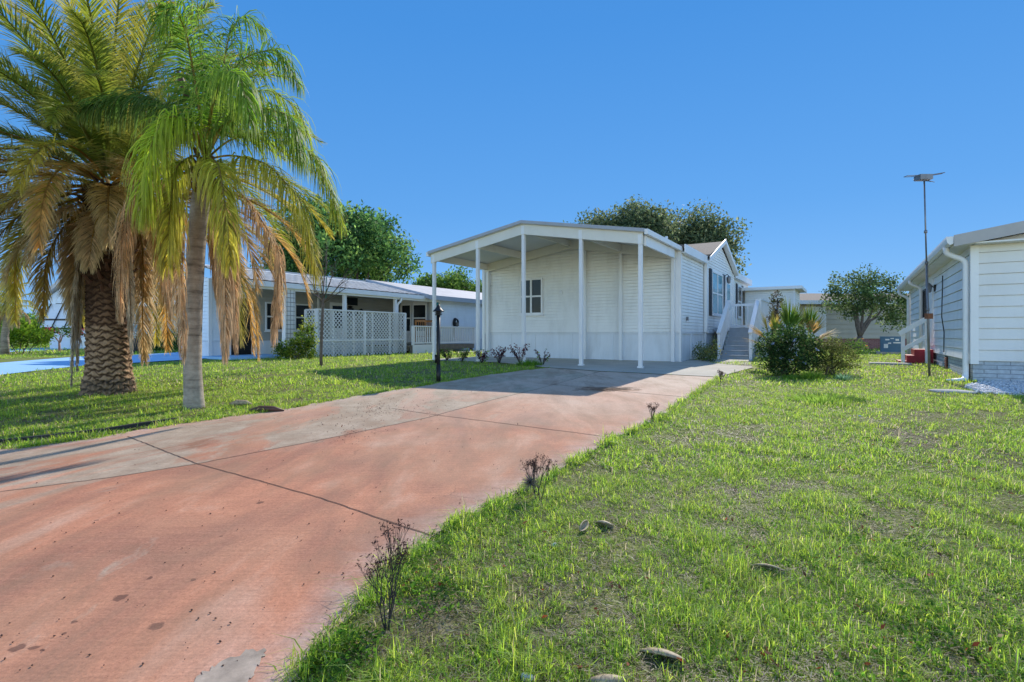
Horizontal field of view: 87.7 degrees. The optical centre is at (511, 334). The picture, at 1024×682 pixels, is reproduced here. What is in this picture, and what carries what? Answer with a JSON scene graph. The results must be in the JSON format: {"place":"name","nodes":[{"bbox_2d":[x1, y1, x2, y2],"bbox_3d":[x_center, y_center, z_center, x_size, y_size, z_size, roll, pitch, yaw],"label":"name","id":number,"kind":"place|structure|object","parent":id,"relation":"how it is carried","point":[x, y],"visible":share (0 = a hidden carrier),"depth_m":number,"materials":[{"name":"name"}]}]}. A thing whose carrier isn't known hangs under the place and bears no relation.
{"place":"outdoors","nodes":[
{"label":"outdoors","id":0,"kind":"place"},
{"bbox_2d":[10,348,53,351],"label":"blue footpath","id":1,"kind":"structure","parent":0,"point":[31,349],"depth_m":29.71,"materials":[{"name":"paint"}]},
{"bbox_2d":[0,352,202,374],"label":"blue driveway","id":2,"kind":"structure","parent":0,"point":[20,366],"depth_m":16.09,"materials":[{"name":"paint"}]},
{"bbox_2d":[0,371,715,681],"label":"driveway","id":3,"kind":"structure","parent":0,"point":[262,555],"depth_m":3.24,"materials":[{"name":"red concrete"}]},
{"bbox_2d":[0,390,497,670],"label":"fallen berries","id":4,"kind":"object","parent":3,"relation":"on","point":[237,529],"visible":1,"depth_m":3.34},
{"bbox_2d":[0,340,1023,681],"bbox_3d":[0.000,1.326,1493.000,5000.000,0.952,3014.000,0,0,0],"label":"ground","id":5,"kind":"structure","parent":0,"point":[668,512],"depth_m":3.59,"materials":[{"name":"green plant"}]},
{"bbox_2d":[0,282,47,354],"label":"palm","id":6,"kind":"object","parent":5,"relation":"on","point":[4,341],"visible":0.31,"depth_m":21.72,"materials":[{"name":"green plant"}]},
{"bbox_2d":[0,309,49,345],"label":"hedge shrub","id":7,"kind":"object","parent":5,"relation":"on","point":[33,315],"visible":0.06,"depth_m":38.35,"materials":[{"name":"green plant"}]},
{"bbox_2d":[0,316,56,353],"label":"green shrub","id":8,"kind":"object","parent":5,"relation":"on","point":[16,335],"visible":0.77,"depth_m":23.50,"materials":[{"name":"green plant"}]},
{"bbox_2d":[45,325,84,351],"bbox_3d":[-21.639,0.247,25.742,2.150,1.505,0.902,0,0,0],"label":"tree","id":9,"kind":"object","parent":5,"relation":"on","point":[56,330],"visible":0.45,"depth_m":25.74,"materials":[{"name":"green plant"}]},
{"bbox_2d":[0,417,175,444],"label":"lawn edging","id":10,"kind":"object","parent":5,"relation":"on","point":[127,426],"visible":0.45,"depth_m":6.04,"materials":[{"name":"grey concrete"}]},
{"bbox_2d":[81,323,177,349],"bbox_3d":[-21.466,0.098,30.355,4.600,1.505,1.900,0,0,-4],"label":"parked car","id":11,"kind":"object","parent":5,"relation":"on","point":[83,340],"visible":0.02,"depth_m":29.59,"materials":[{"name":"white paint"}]},
{"bbox_2d":[133,337,139,351],"bbox_3d":[-18.262,0.566,25.758,0.438,0.947,0.445,0,0,0],"label":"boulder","id":12,"kind":"object","parent":5,"relation":"on","point":[135,348],"visible":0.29,"depth_m":25.68,"materials":[{"name":"stone"}]},
{"bbox_2d":[38,278,251,348],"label":"gabled house","id":13,"kind":"structure","parent":5,"relation":"on","point":[56,317],"depth_m":31.39,"materials":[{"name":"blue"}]},
{"bbox_2d":[133,328,178,350],"bbox_3d":[-18.075,0.319,27.415,3.114,1.306,1.210,0,0,0],"label":"porch shrub","id":14,"kind":"object","parent":5,"relation":"on","point":[157,347],"visible":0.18,"depth_m":27.24,"materials":[{"name":"green plant"}]},
{"bbox_2d":[0,0,334,395],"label":"date palm","id":15,"kind":"object","parent":5,"relation":"on","point":[86,266],"visible":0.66,"depth_m":8.62,"materials":[{"name":"green plant"}]},
{"bbox_2d":[66,0,347,409],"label":"queen palm","id":16,"kind":"object","parent":5,"relation":"on","point":[208,110],"visible":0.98,"depth_m":7.24,"materials":[{"name":"green plant"}]},
{"bbox_2d":[230,400,251,405],"bbox_3d":[-4.015,1.008,7.903,0.310,0.087,0.093,0,0,-9],"label":"palm log","id":17,"kind":"object","parent":5,"relation":"on","point":[241,402],"visible":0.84,"depth_m":7.87,"materials":[{"name":"grey wood"}]},
{"bbox_2d":[271,314,319,358],"bbox_3d":[-7.500,0.119,18.524,1.704,1.693,1.017,0,0,0],"label":"bush","id":18,"kind":"object","parent":5,"relation":"on","point":[308,342],"visible":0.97,"depth_m":18.42,"materials":[{"name":"green plant"}]},
{"bbox_2d":[0,368,599,491],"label":"driveway edge strip","id":19,"kind":"object","parent":5,"relation":"on","point":[198,442],"visible":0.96,"depth_m":5.99,"materials":[{"name":"grey concrete"}]},
{"bbox_2d":[249,406,283,411],"bbox_3d":[-3.392,1.026,7.375,0.467,0.088,0.093,0,0,-3],"label":"bark piece","id":20,"kind":"object","parent":19,"relation":"on","point":[271,408],"visible":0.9,"depth_m":7.34,"materials":[{"name":"brown wood"}]},
{"bbox_2d":[300,236,354,365],"bbox_3d":[-5.085,-0.933,14.755,1.630,3.762,1.206,0,0,-11],"label":"bare tree","id":21,"kind":"object","parent":5,"relation":"on","point":[322,300],"visible":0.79,"depth_m":14.77,"materials":[{"name":"brown plant"}]},
{"bbox_2d":[183,264,481,359],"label":"patio house","id":22,"kind":"structure","parent":5,"relation":"on","point":[413,302],"depth_m":23.43,"materials":[{"name":"white"}]},
{"bbox_2d":[264,302,281,331],"bbox_3d":[-9.545,-0.700,21.595,0.095,1.200,1.010,0,0,32],"label":"window","id":23,"kind":"structure","parent":22,"relation":"in","point":[268,320],"depth_m":21.32,"materials":[{"name":"white glass"}]},
{"bbox_2d":[295,304,312,331],"bbox_3d":[-8.852,-0.700,22.689,0.095,1.200,0.960,0,0,32],"label":"window","id":24,"kind":"structure","parent":22,"relation":"in","point":[299,308],"depth_m":22.56,"materials":[{"name":"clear glass"}]},
{"bbox_2d":[330,302,341,349],"bbox_3d":[-7.878,-0.375,24.234,0.046,2.150,0.950,0,0,32],"label":"door","id":25,"kind":"structure","parent":22,"relation":"in","point":[333,305],"depth_m":24.11,"materials":[{"name":"white glass"}]},
{"bbox_2d":[347,305,353,315],"bbox_3d":[-7.503,-1.100,24.735,0.280,0.500,0.300,0,0,32],"label":"wall lantern","id":26,"kind":"object","parent":22,"relation":"attached to","point":[350,307],"depth_m":24.66,"materials":[{"name":"black metal"}]},
{"bbox_2d":[347,297,357,305],"bbox_3d":[-7.480,-1.550,24.875,0.030,0.360,0.700,0,0,32],"label":"high window","id":27,"kind":"structure","parent":22,"relation":"in","point":[350,301],"depth_m":24.90,"materials":[{"name":"black glass"}]},
{"bbox_2d":[400,304,411,333],"bbox_3d":[-5.351,-0.800,26.948,0.780,1.500,0.095,0,0,32],"label":"window","id":28,"kind":"structure","parent":22,"relation":"in","point":[405,308],"depth_m":26.90,"materials":[{"name":"white glass"}]},
{"bbox_2d":[412,303,426,333],"bbox_3d":[-4.608,-0.800,26.592,0.897,1.500,0.095,0,0,21],"label":"window","id":29,"kind":"structure","parent":22,"relation":"in","point":[419,311],"depth_m":26.60,"materials":[{"name":"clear glass"}]},
{"bbox_2d":[453,318,458,325],"bbox_3d":[-2.850,-0.351,27.159,0.200,1.006,0.408,0,0,32],"label":"hose reel","id":30,"kind":"object","parent":22,"relation":"attached to","point":[455,323],"visible":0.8,"depth_m":27.06,"materials":[{"name":"black metal"}]},
{"bbox_2d":[250,189,422,283],"bbox_3d":[-12.133,-4.432,37.693,10.880,11.063,10.954,0,0,40],"label":"broadleaf tree","id":31,"kind":"object","parent":5,"relation":"on","point":[365,246],"visible":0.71,"depth_m":35.49,"materials":[{"name":"green plant"}]},
{"bbox_2d":[304,308,405,356],"bbox_3d":[-6.313,-0.037,22.085,0.710,1.875,4.800,0,0,32],"label":"lattice screen","id":32,"kind":"object","parent":5,"relation":"on","point":[354,339],"visible":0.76,"depth_m":21.64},
{"bbox_2d":[355,518,413,630],"bbox_3d":[-0.544,1.028,2.237,0.235,0.486,0.341,0,0,0],"label":"dead weed","id":33,"kind":"object","parent":5,"relation":"on","point":[400,558],"visible":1,"depth_m":2.27,"materials":[{"name":"brown plant"}]},
{"bbox_2d":[366,326,475,353],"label":"patio deck","id":34,"kind":"structure","parent":5,"relation":"on","point":[421,346],"depth_m":25.49,"materials":[{"name":"white wood"}]},
{"bbox_2d":[415,320,426,341],"bbox_3d":[-4.374,-0.105,25.570,0.570,1.189,1.012,0,0,-10],"label":"rocking chair","id":35,"kind":"object","parent":34,"relation":"on","point":[418,321],"visible":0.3,"depth_m":25.27,"materials":[{"name":"orange wood"}]},
{"bbox_2d":[424,320,436,343],"bbox_3d":[-3.989,-0.105,26.186,0.570,1.189,1.012,0,0,-3],"label":"rocking chair","id":36,"kind":"object","parent":34,"relation":"on","point":[428,327],"visible":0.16,"depth_m":25.92,"materials":[{"name":"orange wood"}]},
{"bbox_2d":[433,304,443,381],"bbox_3d":[-1.507,0.222,10.919,0.240,1.678,0.240,0,0,0],"label":"lamp post","id":37,"kind":"object","parent":5,"relation":"on","point":[437,310],"visible":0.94,"depth_m":10.89,"materials":[{"name":"black metal"}]},
{"bbox_2d":[411,265,481,292],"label":"bushy tree","id":38,"kind":"object","parent":5,"relation":"on","point":[458,280],"visible":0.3,"depth_m":46.59,"materials":[{"name":"green plant"}]},
{"bbox_2d":[455,347,468,361],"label":"bedding plant","id":39,"kind":"object","parent":5,"relation":"on","point":[463,354],"visible":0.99,"depth_m":16.54,"materials":[{"name":"green plant"}]},
{"bbox_2d":[474,349,489,362],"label":"bedding plant","id":40,"kind":"object","parent":5,"relation":"on","point":[483,357],"visible":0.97,"depth_m":15.96,"materials":[{"name":"brown plant"}]},
{"bbox_2d":[490,346,508,362],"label":"bedding plant","id":41,"kind":"object","parent":5,"relation":"on","point":[500,355],"visible":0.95,"depth_m":15.97,"materials":[{"name":"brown plant"}]},
{"bbox_2d":[520,673,533,681],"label":"shell","id":42,"kind":"object","parent":5,"relation":"on","point":[524,675],"visible":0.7,"depth_m":1.93},
{"bbox_2d":[516,358,541,366],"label":"weed clump","id":43,"kind":"object","parent":5,"relation":"on","point":[526,363],"visible":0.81,"depth_m":14.69,"materials":[{"name":"green plant"}]},
{"bbox_2d":[520,453,556,499],"bbox_3d":[0.199,1.036,3.858,0.286,0.362,0.182,0,0,12],"label":"dead weed","id":44,"kind":"object","parent":5,"relation":"on","point":[532,481],"visible":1,"depth_m":3.87,"materials":[{"name":"brown plant"}]},
{"bbox_2d":[579,520,588,530],"bbox_3d":[0.442,1.185,3.303,0.028,0.052,0.136,-34,-11,29],"label":"palm spathe","id":45,"kind":"object","parent":5,"relation":"on","point":[584,524],"visible":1,"depth_m":3.31},
{"bbox_2d":[163,398,1023,681],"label":"ground weeds","id":46,"kind":"object","parent":5,"relation":"on","point":[413,585],"visible":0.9,"depth_m":2.31,"materials":[{"name":"green plant"}]},
{"bbox_2d":[595,520,613,529],"bbox_3d":[0.580,1.199,3.354,0.128,0.082,0.044,-8,15,40],"label":"palm spathe","id":47,"kind":"object","parent":5,"relation":"on","point":[607,523],"visible":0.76,"depth_m":3.34},
{"bbox_2d":[589,674,625,681],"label":"palm spathe","id":48,"kind":"object","parent":5,"relation":"on","point":[603,677],"visible":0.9,"depth_m":1.91},
{"bbox_2d":[480,236,751,361],"bbox_3d":[5.592,-1.395,23.903,8.025,4.790,13.145,0,0,32],"label":"mobile home","id":49,"kind":"object","parent":5,"relation":"on","point":[710,280],"visible":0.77,"depth_m":18.45,"materials":[{"name":"white plastic"}]},
{"bbox_2d":[518,278,543,315],"bbox_3d":[0.688,-1.355,19.288,1.010,1.350,0.095,0,0,32],"label":"window","id":50,"kind":"structure","parent":49,"relation":"in","point":[534,286],"depth_m":19.22,"materials":[{"name":"white glass"}]},
{"bbox_2d":[712,270,722,316],"bbox_3d":[7.917,-1.535,20.524,0.095,1.670,2.040,0,0,32],"label":"window","id":51,"kind":"structure","parent":49,"relation":"in","point":[717,279],"depth_m":20.50,"materials":[{"name":"white glass"}]},
{"bbox_2d":[725,277,731,327],"bbox_3d":[9.068,-1.325,22.340,0.050,2.050,1.200,0,0,32],"label":"door","id":52,"kind":"structure","parent":49,"relation":"in","point":[728,287],"depth_m":22.47,"materials":[{"name":"white"}]},
{"bbox_2d":[738,285,741,318],"bbox_3d":[10.768,-1.525,25.205,0.095,1.550,1.160,0,0,32],"label":"window","id":53,"kind":"structure","parent":49,"relation":"in","point":[739,287],"depth_m":25.17,"materials":[{"name":"white glass"}]},
{"bbox_2d":[646,402,658,418],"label":"dead weed","id":54,"kind":"object","parent":5,"relation":"on","point":[653,409],"visible":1,"depth_m":6.77,"materials":[{"name":"brown plant"}]},
{"bbox_2d":[563,194,752,275],"bbox_3d":[10.941,-4.724,39.633,12.760,11.448,11.263,0,0,41],"label":"oak tree","id":55,"kind":"object","parent":5,"relation":"on","point":[692,230],"visible":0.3,"depth_m":37.81,"materials":[{"name":"green plant"}]},
{"bbox_2d":[640,647,685,663],"bbox_3d":[0.582,1.240,2.070,0.181,0.067,0.036,-7,31,32],"label":"palm spathe","id":56,"kind":"object","parent":5,"relation":"on","point":[671,654],"visible":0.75,"depth_m":2.05},
{"bbox_2d":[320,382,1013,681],"bbox_3d":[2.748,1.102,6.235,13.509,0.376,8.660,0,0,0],"label":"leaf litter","id":57,"kind":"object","parent":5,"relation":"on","point":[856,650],"visible":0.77,"depth_m":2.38,"materials":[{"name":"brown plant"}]},
{"bbox_2d":[692,335,726,361],"bbox_3d":[6.200,0.492,17.142,0.684,0.955,2.185,0,0,0],"label":"bush","id":58,"kind":"object","parent":5,"relation":"on","point":[707,350],"visible":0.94,"depth_m":16.72,"materials":[{"name":"green plant"}]},
{"bbox_2d":[717,370,725,382],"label":"dead weed","id":59,"kind":"object","parent":5,"relation":"on","point":[720,373],"visible":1,"depth_m":10.74,"materials":[{"name":"brown plant"}]},
{"bbox_2d":[749,563,784,573],"bbox_3d":[1.320,1.214,2.765,0.176,0.062,0.033,-7,6,35],"label":"palm spathe","id":60,"kind":"object","parent":5,"relation":"on","point":[767,567],"visible":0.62,"depth_m":2.76},
{"bbox_2d":[742,285,806,351],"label":"utility shed","id":61,"kind":"structure","parent":5,"relation":"on","point":[790,293],"depth_m":25.34,"materials":[{"name":"white"}]},
{"bbox_2d":[766,290,785,362],"bbox_3d":[7.301,-0.130,14.722,0.556,2.230,0.515,0,0,0],"label":"leafy sapling","id":62,"kind":"object","parent":5,"relation":"on","point":[776,305],"visible":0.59,"depth_m":14.71,"materials":[{"name":"green plant"}]},
{"bbox_2d":[751,321,829,375],"bbox_3d":[6.365,0.363,12.121,1.710,1.348,1.247,0,0,0],"label":"flowering shrub","id":63,"kind":"object","parent":5,"relation":"on","point":[790,336],"visible":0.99,"depth_m":12.01,"materials":[{"name":"green plant"}]},
{"bbox_2d":[743,296,837,366],"bbox_3d":[7.235,-0.005,13.764,2.657,2.011,0.805,0,0,0],"label":"fan palm","id":64,"kind":"object","parent":5,"relation":"on","point":[787,317],"visible":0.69,"depth_m":13.70,"materials":[{"name":"green plant"}]},
{"bbox_2d":[782,374,801,379],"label":"weed clump","id":65,"kind":"object","parent":5,"relation":"on","point":[790,376],"visible":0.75,"depth_m":11.26,"materials":[{"name":"green plant"}]},
{"bbox_2d":[799,369,825,379],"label":"weed clump","id":66,"kind":"object","parent":5,"relation":"on","point":[811,375],"visible":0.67,"depth_m":11.21,"materials":[{"name":"green plant"}]},
{"bbox_2d":[784,391,866,404],"bbox_3d":[4.919,0.974,8.394,1.176,0.155,1.216,0,0,0],"label":"weed clump","id":67,"kind":"object","parent":5,"relation":"on","point":[821,399],"visible":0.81,"depth_m":8.27,"materials":[{"name":"green plant"}]},
{"bbox_2d":[803,333,861,375],"bbox_3d":[7.365,0.501,12.275,1.338,1.062,0.942,0,0,0],"label":"yellow green shrub","id":68,"kind":"object","parent":5,"relation":"on","point":[829,366],"visible":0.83,"depth_m":12.13,"materials":[{"name":"green plant"}]},
{"bbox_2d":[835,372,855,380],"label":"weed clump","id":69,"kind":"object","parent":5,"relation":"on","point":[841,376],"visible":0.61,"depth_m":11.06,"materials":[{"name":"green plant"}]},
{"bbox_2d":[799,293,908,348],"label":"beige house","id":70,"kind":"structure","parent":5,"relation":"on","point":[846,330],"depth_m":31.55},
{"bbox_2d":[839,338,868,357],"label":"flowering plant","id":71,"kind":"object","parent":5,"relation":"on","point":[856,349],"visible":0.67,"depth_m":19.26,"materials":[{"name":"green plant"}]},
{"bbox_2d":[816,263,908,350],"bbox_3d":[18.715,-1.388,28.017,5.341,4.776,2.453,0,0,0],"label":"fruit tree","id":72,"kind":"object","parent":5,"relation":"on","point":[865,289],"visible":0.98,"depth_m":27.80,"materials":[{"name":"green plant"}]},
{"bbox_2d":[869,362,911,365],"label":"step slab","id":73,"kind":"structure","parent":5,"relation":"on","point":[886,363],"depth_m":15.31,"materials":[{"name":"concrete"}]},
{"bbox_2d":[876,336,906,353],"bbox_3d":[16.830,0.505,23.697,1.070,0.850,1.000,0,0,33],"label":"air conditioner","id":74,"kind":"object","parent":5,"relation":"on","point":[890,344],"visible":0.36,"depth_m":23.41,"materials":[{"name":"blue metal"}]},
{"bbox_2d":[896,318,933,363],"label":"red steps","id":75,"kind":"structure","parent":5,"relation":"on","point":[918,355],"depth_m":15.80,"materials":[{"name":"paint"}]},
{"bbox_2d":[904,172,944,375],"bbox_3d":[9.232,-1.295,11.922,0.845,4.655,0.286,0,0,0],"label":"tv antenna","id":76,"kind":"object","parent":5,"relation":"on","point":[924,178],"visible":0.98,"depth_m":11.93,"materials":[{"name":"metal"}]},
{"bbox_2d":[928,389,976,393],"bbox_3d":[7.662,0.991,9.285,0.669,0.076,0.386,0,0,29],"label":"stepping stone","id":77,"kind":"object","parent":5,"relation":"on","point":[948,390],"visible":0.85,"depth_m":9.18,"materials":[{"name":"concrete"}]},
{"bbox_2d":[897,221,1023,381],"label":"brick base house","id":78,"kind":"structure","parent":5,"relation":"on","point":[976,290],"depth_m":10.86,"materials":[{"name":"beige"}]},
{"bbox_2d":[923,289,925,317],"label":"window","id":79,"kind":"structure","parent":78,"relation":"in","point":[924,291],"depth_m":17.64,"materials":[{"name":"black glass"}]},
{"bbox_2d":[929,279,933,345],"bbox_3d":[12.779,-0.659,16.252,0.052,2.000,0.900,0,0,32],"label":"door","id":80,"kind":"structure","parent":78,"relation":"in","point":[931,295],"depth_m":16.01,"materials":[{"name":"white"}]},
{"bbox_2d":[0,0,1023,317],"label":"sky","id":81,"kind":"structure","parent":0,"point":[807,120],"materials":[{"name":"blue"}]},
{"bbox_2d":[425,356,754,376],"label":"carport slab","id":82,"kind":"structure","parent":0,"point":[697,367],"depth_m":14.72,"materials":[{"name":"grey concrete"}]},
{"bbox_2d":[440,348,454,360],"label":"bedding plant","id":83,"kind":"object","parent":82,"relation":"on","point":[442,353],"visible":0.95,"depth_m":17.40,"materials":[{"name":"green plant"}]},
{"bbox_2d":[508,343,529,363],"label":"bedding plant","id":84,"kind":"object","parent":82,"relation":"on","point":[516,354],"visible":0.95,"depth_m":15.44,"materials":[{"name":"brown plant"}]},
{"bbox_2d":[535,349,549,364],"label":"bedding plant","id":85,"kind":"object","parent":82,"relation":"on","point":[537,352],"visible":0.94,"depth_m":15.04,"materials":[{"name":"brown plant"}]},
{"bbox_2d":[426,220,683,367],"bbox_3d":[1.235,-1.195,17.099,7.480,4.330,3.505,0,0,32],"label":"carport","id":86,"kind":"object","parent":82,"relation":"on","point":[522,242],"visible":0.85,"depth_m":16.57,"materials":[{"name":"white metal"}]},
{"bbox_2d":[714,298,771,359],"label":"entry steps","id":87,"kind":"structure","parent":82,"relation":"on","point":[737,346],"depth_m":18.90,"materials":[{"name":"grey paint"}]},
{"bbox_2d":[575,386,640,391],"bbox_3d":[1.684,0.969,9.517,1.256,0.045,0.484,0,0,0],"label":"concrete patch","id":88,"kind":"object","parent":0,"point":[612,388],"visible":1,"depth_m":9.50,"materials":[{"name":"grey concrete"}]},
{"bbox_2d":[964,380,1023,395],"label":"gravel","id":89,"kind":"structure","parent":0,"point":[1007,387],"depth_m":9.63,"materials":[{"name":"white gravel"}]}
]}

